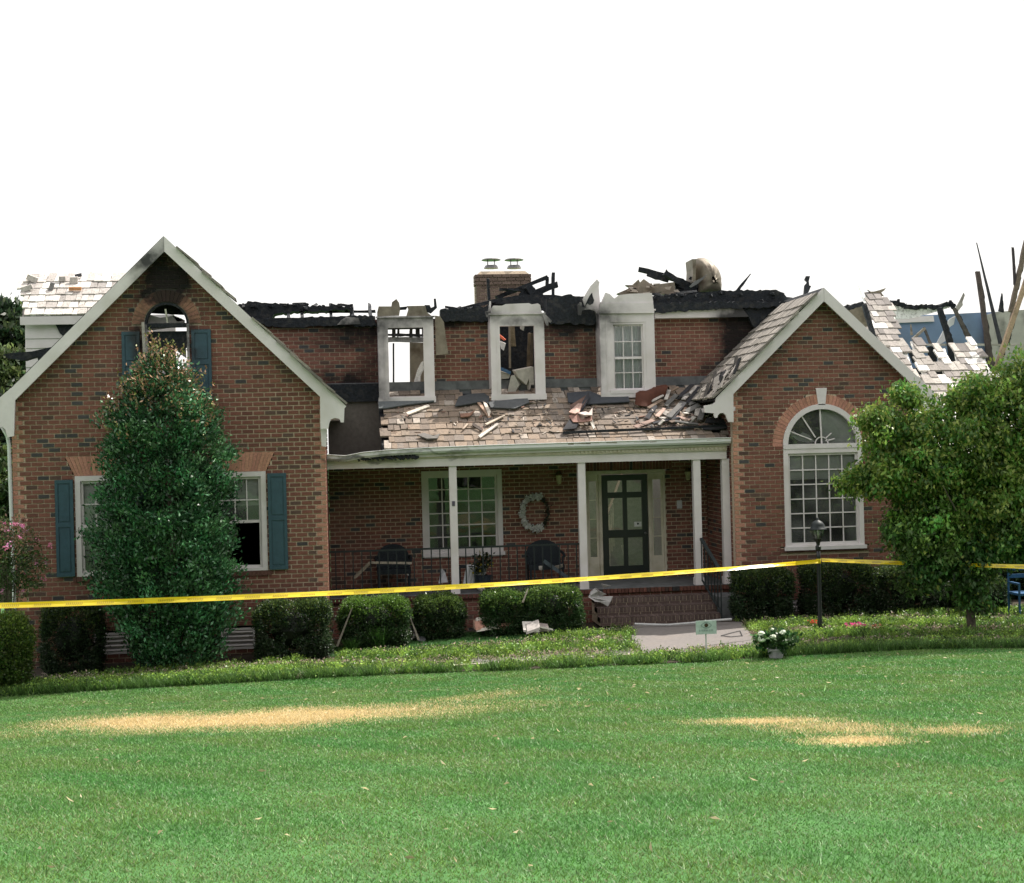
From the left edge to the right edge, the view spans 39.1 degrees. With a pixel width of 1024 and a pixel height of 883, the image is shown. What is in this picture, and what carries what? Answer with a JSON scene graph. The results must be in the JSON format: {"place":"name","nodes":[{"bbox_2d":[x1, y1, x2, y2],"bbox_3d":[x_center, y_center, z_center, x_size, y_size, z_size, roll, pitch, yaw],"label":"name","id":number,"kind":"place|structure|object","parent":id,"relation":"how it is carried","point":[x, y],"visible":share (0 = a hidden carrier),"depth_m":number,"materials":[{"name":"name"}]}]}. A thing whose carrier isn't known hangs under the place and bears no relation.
{"place":"outdoors","nodes":[
{"label":"outdoors","id":0,"kind":"place"},
{"bbox_2d":[0,521,1023,882],"bbox_3d":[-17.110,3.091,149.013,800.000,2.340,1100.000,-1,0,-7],"label":"ground","id":1,"kind":"structure","parent":0,"point":[542,865],"depth_m":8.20,"materials":[{"name":"green plant"}]},
{"bbox_2d":[0,385,12,507],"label":"background tree","id":2,"kind":"object","parent":1,"relation":"on","point":[2,435],"visible":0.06,"depth_m":32.50,"materials":[{"name":"green plant"}]},
{"bbox_2d":[0,442,13,611],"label":"background tree","id":3,"kind":"object","parent":1,"relation":"on","point":[4,494],"visible":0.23,"depth_m":29.77,"materials":[{"name":"green plant"}]},
{"bbox_2d":[0,292,25,602],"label":"background tree","id":4,"kind":"object","parent":1,"relation":"on","point":[12,329],"visible":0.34,"depth_m":36.22,"materials":[{"name":"green plant"}]},
{"bbox_2d":[0,342,25,610],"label":"background tree","id":5,"kind":"object","parent":1,"relation":"on","point":[12,372],"visible":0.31,"depth_m":33.42,"materials":[{"name":"green plant"}]},
{"bbox_2d":[0,236,1023,668],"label":"brick house","id":6,"kind":"structure","parent":1,"relation":"on","point":[786,386],"depth_m":28.12,"materials":[{"name":"brick"}]},
{"bbox_2d":[75,475,114,576],"bbox_3d":[-7.242,1.486,25.482,0.900,1.770,0.155,-1,0,-7],"label":"window","id":7,"kind":"structure","parent":6,"relation":"in","point":[83,487],"depth_m":25.41,"materials":[{"name":"paint"}]},
{"bbox_2d":[141,302,189,398],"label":"window","id":8,"kind":"structure","parent":6,"relation":"in","point":[180,337],"depth_m":25.70,"materials":[{"name":"paint"}]},
{"bbox_2d":[216,471,267,570],"bbox_3d":[-4.839,1.426,25.759,0.900,1.770,0.155,-1,0,-7],"label":"window","id":9,"kind":"structure","parent":6,"relation":"in","point":[253,492],"depth_m":25.75,"materials":[{"name":"paint"}]},
{"bbox_2d":[354,561,369,578],"bbox_3d":[-2.893,2.484,27.794,0.371,0.331,0.041,-1,0,-24],"label":"leaning board","id":10,"kind":"object","parent":6,"relation":"on","point":[360,571],"visible":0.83,"depth_m":27.77,"materials":[{"name":"wood"}]},
{"bbox_2d":[371,561,411,563],"bbox_3d":[-2.342,2.348,27.858,0.816,0.094,0.032,-1,0,-14],"label":"leaning board","id":11,"kind":"object","parent":6,"relation":"on","point":[374,562],"visible":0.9,"depth_m":27.84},
{"bbox_2d":[374,544,412,587],"bbox_3d":[-2.336,2.489,28.420,0.760,0.900,0.525,-1,0,-7],"label":"wicker chair","id":12,"kind":"object","parent":6,"relation":"on","point":[392,558],"visible":0.81,"depth_m":28.61,"materials":[{"name":"black wicker"}]},
{"bbox_2d":[379,400,433,408],"bbox_3d":[-2.097,-0.753,28.574,1.129,0.214,0.242,-1,0,-12],"label":"board","id":13,"kind":"object","parent":6,"relation":"on","point":[387,404],"visible":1,"depth_m":28.54,"materials":[{"name":"grey wood"}]},
{"bbox_2d":[406,404,429,415],"bbox_3d":[-1.851,-0.623,28.382,0.543,0.226,0.072,-1,0,-39],"label":"fallen board","id":14,"kind":"object","parent":6,"relation":"on","point":[417,409],"visible":1,"depth_m":28.36,"materials":[{"name":"white wood"}]},
{"bbox_2d":[417,433,439,439],"bbox_3d":[-1.586,-0.103,27.480,0.436,0.132,0.222,-1,0,-7],"label":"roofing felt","id":15,"kind":"object","parent":6,"relation":"on","point":[426,436],"visible":1,"depth_m":27.45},
{"bbox_2d":[438,568,447,582],"bbox_3d":[-1.357,2.640,28.341,0.198,0.300,0.093,-1,0,6],"label":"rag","id":16,"kind":"object","parent":6,"relation":"on","point":[443,578],"visible":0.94,"depth_m":28.34,"materials":[{"name":"white fabric"}]},
{"bbox_2d":[459,565,464,589],"bbox_3d":[-0.820,2.676,28.461,0.520,0.450,0.450,-1,0,-7],"label":"side table","id":17,"kind":"object","parent":6,"relation":"on","point":[461,566],"visible":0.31,"depth_m":28.25,"materials":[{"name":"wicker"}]},
{"bbox_2d":[463,564,486,583],"bbox_3d":[-0.744,2.652,28.364,0.510,0.435,0.360,-1,0,-7],"label":"table cloth","id":18,"kind":"object","parent":17,"relation":"on","point":[470,577],"visible":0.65,"depth_m":28.20,"materials":[{"name":"white fabric"}]},
{"bbox_2d":[421,469,504,558],"bbox_3d":[-1.010,1.471,29.333,1.700,1.770,0.180,-1,0,-7],"label":"window","id":19,"kind":"structure","parent":6,"relation":"in","point":[497,473],"depth_m":29.32,"materials":[{"name":"paint"}]},
{"bbox_2d":[460,410,474,417],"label":"fallen board","id":20,"kind":"object","parent":6,"relation":"on","point":[463,415],"visible":1,"depth_m":28.26,"materials":[{"name":"brown wood"}]},
{"bbox_2d":[455,393,488,406],"bbox_3d":[-0.815,-0.834,28.808,0.772,0.287,0.411,-1,0,-15],"label":"roofing felt","id":21,"kind":"object","parent":6,"relation":"on","point":[469,399],"visible":1,"depth_m":28.79,"materials":[{"name":"grey"}]},
{"bbox_2d":[472,423,482,431],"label":"fallen board","id":22,"kind":"object","parent":6,"relation":"on","point":[477,427],"visible":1,"depth_m":27.84,"materials":[{"name":"brown wood"}]},
{"bbox_2d":[469,550,494,589],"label":"porch plant","id":23,"kind":"object","parent":6,"relation":"on","point":[479,569],"visible":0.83,"depth_m":28.05,"materials":[{"name":"green plant"}]},
{"bbox_2d":[477,402,490,417],"bbox_3d":[-0.545,-0.622,28.471,0.079,0.355,0.607,-1,0,-24],"label":"fallen board","id":24,"kind":"object","parent":6,"relation":"on","point":[481,406],"visible":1,"depth_m":28.50,"materials":[{"name":"brown wood"}]},
{"bbox_2d":[483,401,490,415],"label":"fallen board","id":25,"kind":"object","parent":6,"relation":"on","point":[487,408],"visible":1,"depth_m":28.44,"materials":[{"name":"white wood"}]},
{"bbox_2d":[478,423,498,438],"bbox_3d":[-0.445,-0.205,27.762,0.070,0.302,0.638,-1,0,37],"label":"fallen board","id":26,"kind":"object","parent":6,"relation":"on","point":[481,435],"visible":1,"depth_m":27.71,"materials":[{"name":"white wood"}]},
{"bbox_2d":[485,415,504,425],"bbox_3d":[-0.329,-0.417,28.136,0.535,0.217,0.082,-1,0,-45],"label":"fallen board","id":27,"kind":"object","parent":6,"relation":"on","point":[493,420],"visible":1,"depth_m":28.09,"materials":[{"name":"beige wood"}]},
{"bbox_2d":[488,398,529,408],"bbox_3d":[-0.040,-0.763,28.695,0.813,0.251,0.368,-1,0,-14],"label":"roofing felt","id":28,"kind":"object","parent":6,"relation":"on","point":[510,404],"visible":1,"depth_m":28.70,"materials":[{"name":"grey"}]},
{"bbox_2d":[518,492,551,532],"bbox_3d":[0.468,1.463,29.401,0.744,0.847,0.145,-1,0,-7],"label":"wreath","id":29,"kind":"object","parent":6,"relation":"attached to","point":[537,528],"visible":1,"depth_m":29.36,"materials":[{"name":"grey plant"}]},
{"bbox_2d":[526,540,565,582],"bbox_3d":[0.657,2.414,28.564,0.800,0.900,0.525,-1,0,-7],"label":"wicker chair","id":30,"kind":"object","parent":6,"relation":"on","point":[538,556],"visible":0.66,"depth_m":28.76,"materials":[{"name":"black wicker"}]},
{"bbox_2d":[381,398,718,434],"bbox_3d":[0.880,-0.469,28.314,6.909,0.810,1.403,-1,0,-7],"label":"roof rubble","id":31,"kind":"object","parent":6,"relation":"on","point":[480,416],"visible":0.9,"depth_m":28.31,"materials":[{"name":"brown wood"}]},
{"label":"fallen plank","id":32,"kind":"object","parent":31,"relation":"on","visible":0},
{"bbox_2d":[655,408,665,416],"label":"fallen plank","id":33,"kind":"object","parent":32,"relation":"on","point":[660,412],"visible":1,"depth_m":28.48,"materials":[{"name":"beige wood"}]},
{"bbox_2d":[543,560,570,577],"bbox_3d":[0.878,2.521,28.230,0.565,0.443,0.038,-1,0,-18],"label":"leaning board","id":34,"kind":"object","parent":6,"relation":"on","point":[554,568],"visible":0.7,"depth_m":28.20,"materials":[{"name":"grey wood"}]},
{"bbox_2d":[555,471,561,483],"bbox_3d":[0.952,0.737,29.441,0.147,0.270,0.194,-1,0,-37],"label":"wall lantern","id":35,"kind":"object","parent":6,"relation":"attached to","point":[558,474],"depth_m":29.39,"materials":[{"name":"yellow glass"}]},
{"bbox_2d":[562,392,594,430],"bbox_3d":[1.262,-0.609,28.419,0.728,0.795,1.166,-1,0,-7],"label":"crumpled sheet","id":36,"kind":"object","parent":6,"relation":"on","point":[575,419],"visible":1,"depth_m":28.12,"materials":[{"name":"beige"}]},
{"bbox_2d":[567,391,629,404],"bbox_3d":[1.738,-0.884,29.074,1.266,0.295,0.469,-1,0,-7],"label":"roofing felt","id":37,"kind":"object","parent":6,"relation":"on","point":[594,398],"visible":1,"depth_m":29.02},
{"bbox_2d":[589,588,612,605],"bbox_3d":[1.672,2.946,27.282,0.464,0.364,0.150,-1,0,-7],"label":"torn sheet","id":38,"kind":"object","parent":6,"relation":"on","point":[596,595],"visible":1,"depth_m":27.27,"materials":[{"name":"white fabric"}]},
{"bbox_2d":[601,474,648,575],"bbox_3d":[2.341,1.732,29.709,0.950,2.100,0.100,-1,0,-7],"label":"door","id":39,"kind":"structure","parent":6,"relation":"in","point":[625,533],"depth_m":29.71,"materials":[{"name":"black paint"}]},
{"bbox_2d":[634,522,640,526],"bbox_3d":[2.599,1.707,29.728,0.150,0.100,0.012,-1,0,-7],"label":"door sticker","id":40,"kind":"object","parent":39,"relation":"attached to","point":[637,524],"depth_m":29.72,"materials":[{"name":"white paper"}]},
{"bbox_2d":[633,419,654,427],"bbox_3d":[2.603,-0.350,28.259,0.492,0.189,0.117,-1,0,-32],"label":"fallen plank","id":41,"kind":"object","parent":6,"relation":"on","point":[638,425],"visible":1,"depth_m":28.24,"materials":[{"name":"beige wood"}]},
{"bbox_2d":[563,424,726,433],"bbox_3d":[2.655,-0.240,28.021,3.393,0.115,0.057,-1,0,-8],"label":"charred pole","id":42,"kind":"object","parent":6,"relation":"on","point":[631,429],"visible":0.94,"depth_m":27.97,"materials":[{"name":"brown wood"}]},
{"bbox_2d":[645,405,656,419],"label":"fallen plank","id":43,"kind":"object","parent":6,"relation":"on","point":[648,415],"visible":1,"depth_m":28.59,"materials":[{"name":"grey wood"}]},
{"bbox_2d":[635,385,669,405],"bbox_3d":[2.817,-0.930,29.204,1.014,0.447,0.402,-1,0,-43],"label":"rusty sheet","id":44,"kind":"object","parent":6,"relation":"on","point":[645,398],"visible":0.99,"depth_m":28.99,"materials":[{"name":"brown metal"}]},
{"bbox_2d":[647,399,663,408],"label":"fallen plank","id":45,"kind":"object","parent":6,"relation":"on","point":[655,403],"visible":1,"depth_m":28.88,"materials":[{"name":"beige wood"}]},
{"bbox_2d":[651,394,663,402],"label":"fallen plank","id":46,"kind":"object","parent":6,"relation":"on","point":[657,398],"visible":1,"depth_m":29.03,"materials":[{"name":"beige wood"}]},
{"bbox_2d":[653,416,680,423],"bbox_3d":[3.037,-0.417,28.316,0.590,0.148,0.074,-1,0,-19],"label":"fallen plank","id":47,"kind":"object","parent":6,"relation":"on","point":[667,420],"visible":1,"depth_m":28.32,"materials":[{"name":"grey wood"}]},
{"bbox_2d":[664,389,670,399],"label":"fallen plank","id":48,"kind":"object","parent":6,"relation":"on","point":[667,394],"visible":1,"depth_m":29.19,"materials":[{"name":"grey wood"}]},
{"bbox_2d":[664,393,678,406],"bbox_3d":[3.213,-0.834,29.032,0.110,0.278,0.420,-1,0,44],"label":"fallen plank","id":49,"kind":"object","parent":6,"relation":"on","point":[671,399],"visible":1,"depth_m":29.00,"materials":[{"name":"grey wood"}]},
{"bbox_2d":[666,400,683,418],"bbox_3d":[3.267,-0.639,28.684,0.124,0.373,0.826,-1,0,28],"label":"fallen plank","id":50,"kind":"object","parent":6,"relation":"on","point":[674,410],"visible":1,"depth_m":28.61,"materials":[{"name":"grey wood"}]},
{"bbox_2d":[672,402,686,417],"bbox_3d":[3.285,-0.586,28.642,0.089,0.415,0.759,-1,0,32],"label":"fallen plank","id":51,"kind":"object","parent":6,"relation":"on","point":[683,404],"visible":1,"depth_m":28.77,"materials":[{"name":"grey wood"}]},
{"bbox_2d":[677,500,681,508],"bbox_3d":[3.469,1.304,29.831,0.110,0.170,0.010,-1,0,-7],"label":"posted notice","id":52,"kind":"object","parent":6,"relation":"attached to","point":[679,504],"visible":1,"depth_m":29.83,"materials":[{"name":"white paper"}]},
{"bbox_2d":[676,416,690,420],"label":"fallen plank","id":53,"kind":"object","parent":6,"relation":"on","point":[685,418],"visible":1,"depth_m":28.37,"materials":[{"name":"beige wood"}]},
{"bbox_2d":[676,384,694,399],"bbox_3d":[3.522,-1.016,29.316,0.082,0.337,0.614,-1,0,43],"label":"fallen plank","id":54,"kind":"object","parent":6,"relation":"on","point":[685,390],"visible":1,"depth_m":29.31,"materials":[{"name":"grey wood"}]},
{"bbox_2d":[674,420,698,424],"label":"fallen plank","id":55,"kind":"object","parent":6,"relation":"on","point":[684,422],"visible":1,"depth_m":28.20,"materials":[{"name":"grey wood"}]},
{"bbox_2d":[684,467,691,479],"bbox_3d":[3.639,0.668,29.751,0.147,0.270,0.194,-1,0,23],"label":"wall lantern","id":56,"kind":"object","parent":6,"relation":"attached to","point":[687,471],"depth_m":29.70,"materials":[{"name":"yellow glass"}]},
{"bbox_2d":[681,385,696,399],"bbox_3d":[3.633,-0.996,29.334,0.077,0.314,0.672,-1,0,34],"label":"fallen plank","id":57,"kind":"object","parent":6,"relation":"on","point":[691,391],"visible":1,"depth_m":29.32,"materials":[{"name":"grey wood"}]},
{"bbox_2d":[685,403,700,412],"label":"fallen plank","id":58,"kind":"object","parent":6,"relation":"on","point":[692,408],"visible":1,"depth_m":28.75,"materials":[{"name":"grey wood"}]},
{"bbox_2d":[686,386,699,403],"bbox_3d":[3.684,-0.940,29.212,0.094,0.369,0.572,-1,0,33],"label":"fallen plank","id":59,"kind":"object","parent":6,"relation":"on","point":[693,394],"visible":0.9,"depth_m":29.17,"materials":[{"name":"grey wood"}]},
{"bbox_2d":[694,407,700,415],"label":"fallen plank","id":60,"kind":"object","parent":6,"relation":"on","point":[697,411],"visible":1,"depth_m":28.63,"materials":[{"name":"grey wood"}]},
{"bbox_2d":[697,405,704,419],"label":"fallen plank","id":61,"kind":"object","parent":6,"relation":"on","point":[701,415],"visible":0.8,"depth_m":28.44,"materials":[{"name":"grey wood"}]},
{"bbox_2d":[703,426,726,429],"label":"fallen plank","id":62,"kind":"object","parent":6,"relation":"on","point":[714,428],"visible":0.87,"depth_m":28.15,"materials":[{"name":"black wood"}]},
{"bbox_2d":[705,418,725,423],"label":"fallen plank","id":63,"kind":"object","parent":6,"relation":"on","point":[715,421],"visible":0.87,"depth_m":28.35,"materials":[{"name":"black wood"}]},
{"bbox_2d":[783,404,866,550],"bbox_3d":[6.041,0.682,28.004,1.640,2.825,0.220,-1,0,-7],"label":"window","id":64,"kind":"structure","parent":6,"relation":"in","point":[815,461],"depth_m":28.01,"materials":[{"name":"paint"}]},
{"bbox_2d":[0,598,1023,695],"bbox_3d":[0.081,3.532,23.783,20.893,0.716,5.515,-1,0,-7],"label":"ground cover","id":65,"kind":"object","parent":1,"relation":"on","point":[204,668],"depth_m":24.07,"materials":[{"name":"green plant"}]},
{"bbox_2d":[0,609,37,687],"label":"yellow green bush","id":66,"kind":"object","parent":65,"relation":"on","point":[17,657],"visible":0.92,"depth_m":22.79,"materials":[{"name":"green plant"}]},
{"bbox_2d":[0,512,52,611],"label":"flowering shrub","id":67,"kind":"object","parent":65,"relation":"on","point":[6,543],"visible":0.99,"depth_m":23.40,"materials":[{"name":"green plant"}]},
{"bbox_2d":[36,598,110,675],"bbox_3d":[-7.502,3.377,24.642,1.240,1.361,0.989,-1,0,-7],"label":"clipped shrub","id":68,"kind":"object","parent":65,"relation":"on","point":[72,641],"visible":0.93,"depth_m":24.38,"materials":[{"name":"green plant"}]},
{"bbox_2d":[73,326,257,670],"bbox_3d":[-5.935,1.028,24.562,3.111,6.002,2.586,-1,0,-7],"label":"evergreen tree","id":69,"kind":"object","parent":65,"relation":"on","point":[208,528],"visible":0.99,"depth_m":24.09,"materials":[{"name":"green plant"}]},
{"bbox_2d":[249,596,335,661],"bbox_3d":[-3.803,3.264,25.010,1.483,1.218,1.099,-1,0,-7],"label":"clipped shrub","id":70,"kind":"object","parent":65,"relation":"on","point":[294,629],"visible":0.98,"depth_m":24.70,"materials":[{"name":"green plant"}]},
{"bbox_2d":[336,608,351,645],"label":"dead branch","id":71,"kind":"object","parent":65,"relation":"on","point":[340,637],"visible":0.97,"depth_m":25.35,"materials":[{"name":"wood"}]},
{"bbox_2d":[336,637,362,649],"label":"grassy clump","id":72,"kind":"object","parent":65,"relation":"on","point":[350,645],"visible":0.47,"depth_m":25.40,"materials":[{"name":"green plant"}]},
{"bbox_2d":[334,593,416,648],"bbox_3d":[-2.460,3.245,25.940,1.482,1.119,1.145,-1,0,-7],"label":"clipped shrub","id":73,"kind":"object","parent":65,"relation":"on","point":[364,617],"visible":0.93,"depth_m":25.58,"materials":[{"name":"green plant"}]},
{"bbox_2d":[361,624,395,647],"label":"grassy clump","id":74,"kind":"object","parent":65,"relation":"on","point":[384,642],"visible":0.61,"depth_m":25.55,"materials":[{"name":"green plant"}]},
{"bbox_2d":[410,618,419,639],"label":"dead branch","id":75,"kind":"object","parent":65,"relation":"on","point":[417,636],"visible":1,"depth_m":25.49,"materials":[{"name":"wood"}]},
{"bbox_2d":[298,631,560,657],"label":"lawn","id":76,"kind":"structure","parent":65,"relation":"on","point":[471,635],"depth_m":26.04,"materials":[{"name":"green plant"}]},
{"bbox_2d":[412,629,425,640],"bbox_3d":[-1.705,3.535,26.330,0.249,0.209,0.334,-1,0,-7],"label":"debris piece","id":77,"kind":"object","parent":76,"relation":"on","point":[421,638],"visible":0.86,"depth_m":26.25,"materials":[{"name":"grey"}]},
{"bbox_2d":[473,617,509,633],"bbox_3d":[-0.335,3.384,26.414,0.738,0.321,0.354,-1,0,-7],"label":"debris piece","id":78,"kind":"object","parent":76,"relation":"on","point":[478,625],"visible":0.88,"depth_m":26.32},
{"bbox_2d":[522,620,553,634],"bbox_3d":[0.468,3.368,26.050,0.544,0.282,0.301,-1,0,-7],"label":"debris piece","id":79,"kind":"object","parent":76,"relation":"on","point":[535,627],"visible":0.99,"depth_m":25.99,"materials":[{"name":"white"}]},
{"bbox_2d":[410,590,469,640],"bbox_3d":[-1.339,3.236,26.540,1.120,1.028,0.957,-1,0,-7],"label":"clipped shrub","id":80,"kind":"object","parent":65,"relation":"on","point":[437,610],"visible":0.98,"depth_m":26.28,"materials":[{"name":"green plant"}]},
{"bbox_2d":[476,586,528,636],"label":"clipped shrub","id":81,"kind":"object","parent":65,"relation":"on","point":[498,604],"visible":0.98,"depth_m":26.31,"materials":[{"name":"green plant"}]},
{"bbox_2d":[0,635,1023,695],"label":"edging plants","id":82,"kind":"object","parent":65,"relation":"on","point":[370,670],"visible":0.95,"depth_m":22.62,"materials":[{"name":"green plant"}]},
{"bbox_2d":[518,582,587,633],"bbox_3d":[0.748,3.100,26.645,1.305,1.077,1.046,-1,0,-7],"label":"clipped shrub","id":83,"kind":"object","parent":65,"relation":"on","point":[550,609],"visible":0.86,"depth_m":26.33,"materials":[{"name":"green plant"}]},
{"bbox_2d":[696,620,716,651],"bbox_3d":[3.041,3.129,22.524,0.330,0.677,0.032,-1,0,-7],"label":"yard sign","id":84,"kind":"object","parent":65,"relation":"on","point":[705,627],"visible":0.98,"depth_m":22.52,"materials":[{"name":"plastic"}]},
{"bbox_2d":[726,562,798,621],"bbox_3d":[4.681,2.856,26.966,1.294,1.155,1.039,-1,0,-7],"label":"clipped shrub","id":85,"kind":"object","parent":65,"relation":"on","point":[759,594],"visible":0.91,"depth_m":26.66,"materials":[{"name":"green plant"}]},
{"bbox_2d":[808,517,826,629],"bbox_3d":[5.362,2.341,25.160,0.320,2.035,0.312,-1,0,-7],"label":"lamp post","id":86,"kind":"object","parent":65,"relation":"on","point":[817,524],"visible":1,"depth_m":25.13,"materials":[{"name":"black metal"}]},
{"bbox_2d":[0,560,817,607],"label":"barrier tape","id":87,"kind":"object","parent":86,"relation":"attached to","point":[241,596],"visible":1,"depth_m":21.45,"materials":[{"name":"plastic"}]},
{"bbox_2d":[821,558,1023,568],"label":"barrier tape","id":88,"kind":"object","parent":86,"relation":"attached to","point":[1018,566],"visible":0.74,"depth_m":24.62,"materials":[{"name":"plastic"}]},
{"bbox_2d":[793,558,882,617],"bbox_3d":[6.138,2.798,27.176,1.563,1.187,1.057,-1,0,-7],"label":"clipped shrub","id":89,"kind":"object","parent":65,"relation":"on","point":[840,589],"visible":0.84,"depth_m":26.86,"materials":[{"name":"green plant"}]},
{"bbox_2d":[843,621,865,628],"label":"bedding flowers","id":90,"kind":"object","parent":65,"relation":"on","point":[846,624],"visible":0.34,"depth_m":24.99,"materials":[{"name":"pink plant"}]},
{"bbox_2d":[869,564,950,614],"bbox_3d":[7.538,2.810,27.335,1.510,1.110,1.048,-1,0,-7],"label":"clipped shrub","id":91,"kind":"object","parent":65,"relation":"on","point":[886,603],"visible":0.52,"depth_m":27.00,"materials":[{"name":"green plant"}]},
{"bbox_2d":[826,342,1023,629],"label":"leafy tree","id":92,"kind":"object","parent":65,"relation":"on","point":[939,526],"visible":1,"depth_m":23.97,"materials":[{"name":"green plant"}]},
{"bbox_2d":[945,573,1011,611],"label":"loose shrub","id":93,"kind":"object","parent":65,"relation":"on","point":[1002,592],"visible":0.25,"depth_m":26.91,"materials":[{"name":"green plant"}]},
{"bbox_2d":[946,561,1023,598],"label":"background shrub","id":94,"kind":"object","parent":65,"relation":"on","point":[1014,587],"visible":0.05,"depth_m":28.88,"materials":[{"name":"green plant"}]},
{"bbox_2d":[1007,568,1023,614],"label":"garden chair","id":95,"kind":"object","parent":65,"relation":"on","point":[1019,593],"visible":0.7,"depth_m":26.63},
{"bbox_2d":[26,646,1022,867],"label":"lawn litter","id":96,"kind":"object","parent":1,"relation":"on","point":[410,857],"visible":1,"depth_m":11.82,"materials":[{"name":"beige plant"}]},
{"bbox_2d":[750,626,802,658],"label":"potted hydrangea","id":97,"kind":"object","parent":1,"relation":"on","point":[774,642],"visible":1,"depth_m":22.16,"materials":[{"name":"green plant"}]},
{"bbox_2d":[0,0,1023,453],"label":"sky","id":98,"kind":"structure","parent":0,"point":[359,153],"materials":[{"name":"white"}]},
{"bbox_2d":[377,622,754,671],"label":"path","id":99,"kind":"structure","parent":0,"point":[677,636],"depth_m":25.02,"materials":[{"name":"concrete"}]},
{"bbox_2d":[635,618,731,625],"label":"step","id":100,"kind":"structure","parent":99,"relation":"on","point":[673,624],"depth_m":26.46,"materials":[{"name":"grey concrete"}]},
{"bbox_2d":[721,631,742,636],"bbox_3d":[3.814,3.351,25.076,0.371,0.027,0.692,-1,0,6],"label":"cable loop","id":101,"kind":"object","parent":99,"relation":"on","point":[732,636],"visible":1,"depth_m":24.91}
]}

